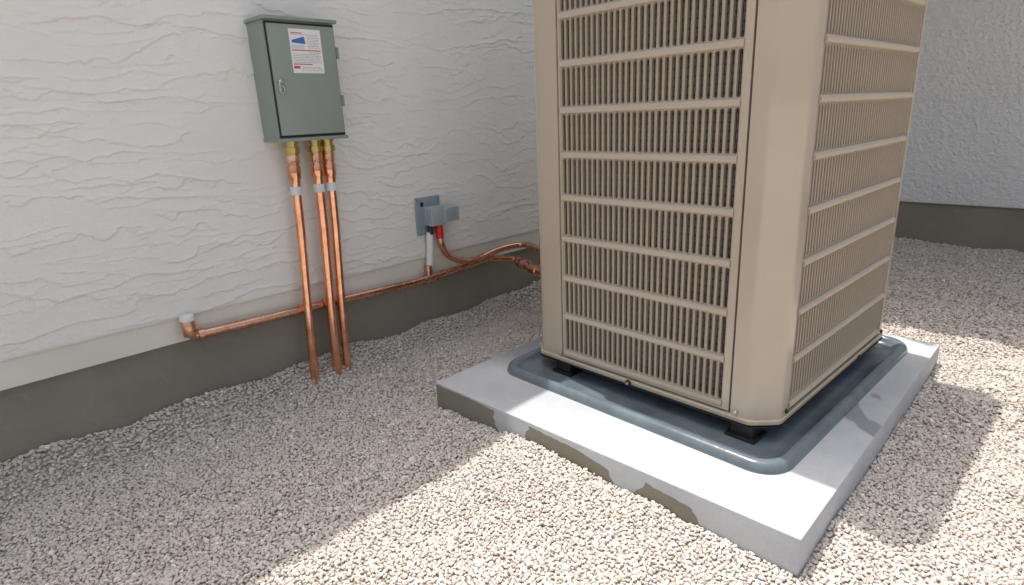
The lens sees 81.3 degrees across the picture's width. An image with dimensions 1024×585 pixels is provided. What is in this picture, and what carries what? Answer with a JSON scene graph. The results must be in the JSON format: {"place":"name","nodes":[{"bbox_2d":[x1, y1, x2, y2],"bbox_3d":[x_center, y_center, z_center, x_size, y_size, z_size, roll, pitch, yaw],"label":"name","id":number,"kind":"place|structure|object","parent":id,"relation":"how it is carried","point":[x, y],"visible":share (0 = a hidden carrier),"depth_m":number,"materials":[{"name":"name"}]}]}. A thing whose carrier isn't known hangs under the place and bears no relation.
{"place":"outdoors","nodes":[
{"label":"outdoors","id":0,"kind":"place"},
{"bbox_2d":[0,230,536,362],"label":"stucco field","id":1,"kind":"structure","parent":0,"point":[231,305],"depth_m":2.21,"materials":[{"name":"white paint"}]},
{"bbox_2d":[0,0,538,361],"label":"trowel relief","id":2,"kind":"object","parent":1,"relation":"attached to","point":[144,180],"visible":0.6,"depth_m":2.11,"materials":[{"name":"paint"}]},
{"bbox_2d":[243,14,347,141],"bbox_3d":[-0.789,-0.784,2.218,0.152,0.422,0.288,13,23,43],"label":"electrical box","id":3,"kind":"object","parent":1,"relation":"attached to","point":[300,97],"visible":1,"depth_m":2.15,"materials":[{"name":"grey metal"}]},
{"bbox_2d":[284,141,319,383],"bbox_3d":[-0.821,-0.036,2.385,0.056,1.111,0.095,13,23,43],"label":"copper pipe","id":4,"kind":"object","parent":3,"relation":"attached to","point":[292,151],"visible":0.92,"depth_m":2.33,"materials":[{"name":"orange metal"}]},
{"bbox_2d":[265,22,344,135],"bbox_3d":[-0.748,-0.773,2.180,0.014,0.376,0.254,13,23,43],"label":"door","id":5,"kind":"structure","parent":3,"relation":"in","point":[310,103],"depth_m":2.18,"materials":[{"name":"grey metal"}]},
{"bbox_2d":[307,140,341,375],"bbox_3d":[-0.752,-0.059,2.452,0.056,1.111,0.089,13,23,43],"label":"copper pipe","id":6,"kind":"object","parent":3,"relation":"attached to","point":[315,149],"visible":0.95,"depth_m":2.40,"materials":[{"name":"orange metal"}]},
{"bbox_2d":[321,139,351,370],"bbox_3d":[-0.716,-0.071,2.487,0.056,1.111,0.092,13,23,43],"label":"copper pipe","id":7,"kind":"object","parent":3,"relation":"attached to","point":[329,163],"visible":0.9,"depth_m":2.44,"materials":[{"name":"orange metal"}]},
{"bbox_2d":[414,195,458,235],"bbox_3d":[-0.354,-0.367,2.830,0.096,0.177,0.198,13,23,43],"label":"junction box","id":8,"kind":"object","parent":1,"relation":"attached to","point":[431,213],"visible":0.97,"depth_m":2.80,"materials":[{"name":"grey plastic"}]},
{"bbox_2d":[0,237,1023,584],"bbox_3d":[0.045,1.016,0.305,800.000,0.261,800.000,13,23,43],"label":"gravel ground","id":9,"kind":"structure","parent":0,"point":[376,465],"depth_m":1.75,"materials":[{"name":"beige gravel"}]},
{"bbox_2d":[0,248,540,462],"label":"foundation","id":10,"kind":"object","parent":9,"relation":"on","point":[116,394],"depth_m":2.25,"materials":[{"name":"paint"}]},
{"bbox_2d":[0,230,539,390],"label":"stucco band","id":11,"kind":"object","parent":10,"relation":"on","point":[39,366],"depth_m":2.13,"materials":[{"name":"white paint"}]},
{"bbox_2d":[436,334,939,577],"bbox_3d":[0.720,0.374,2.355,1.324,0.210,1.523,13,23,43],"label":"concrete pad","id":12,"kind":"object","parent":9,"relation":"on","point":[781,521],"visible":0.38,"depth_m":1.72,"materials":[{"name":"grey concrete"}]},
{"bbox_2d":[507,335,907,474],"bbox_3d":[0.773,0.248,2.355,1.248,0.031,1.098,-17,22,-41],"label":"equipment tray","id":13,"kind":"object","parent":12,"relation":"on","point":[793,441],"visible":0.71,"depth_m":1.94,"materials":[{"name":"plastic"}]},
{"bbox_2d":[532,0,928,444],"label":"air conditioner unit","id":14,"kind":"object","parent":13,"relation":"on","point":[719,187],"visible":1,"depth_m":1.79,"materials":[{"name":"beige metal"}]},
{"bbox_2d":[179,255,539,340],"bbox_3d":[-0.482,-0.043,2.680,0.793,0.148,1.655,44,49,68],"label":"copper pipe","id":15,"kind":"object","parent":14,"relation":"attached to","point":[188,326],"visible":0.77,"depth_m":2.56,"materials":[{"name":"orange metal"}]},
{"bbox_2d":[426,232,433,266],"bbox_3d":[-0.392,-0.206,2.845,0.048,0.168,0.035,-5,17,-8],"label":"conduit pipe","id":16,"kind":"object","parent":15,"relation":"attached to","point":[430,249],"visible":0.95,"depth_m":2.83,"materials":[{"name":"white plastic"}]},
{"bbox_2d":[435,227,539,263],"bbox_3d":[0.129,-0.249,2.889,0.876,0.245,0.479,5,18,23],"label":"copper pipe","id":17,"kind":"object","parent":14,"relation":"attached to","point":[444,250],"visible":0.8,"depth_m":3.00,"materials":[{"name":"orange metal"}]},
{"bbox_2d":[895,201,1023,251],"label":"foundation","id":18,"kind":"object","parent":9,"relation":"on","point":[981,227],"depth_m":4.15,"materials":[{"name":"paint"}]},
{"bbox_2d":[902,201,1023,208],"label":"stucco band","id":19,"kind":"object","parent":18,"relation":"on","point":[961,204],"depth_m":4.12,"materials":[{"name":"grey paint"}]},
{"bbox_2d":[900,0,1023,207],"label":"stucco field","id":20,"kind":"structure","parent":19,"relation":"on","point":[966,142],"depth_m":3.95,"materials":[{"name":"white paint"}]}
]}

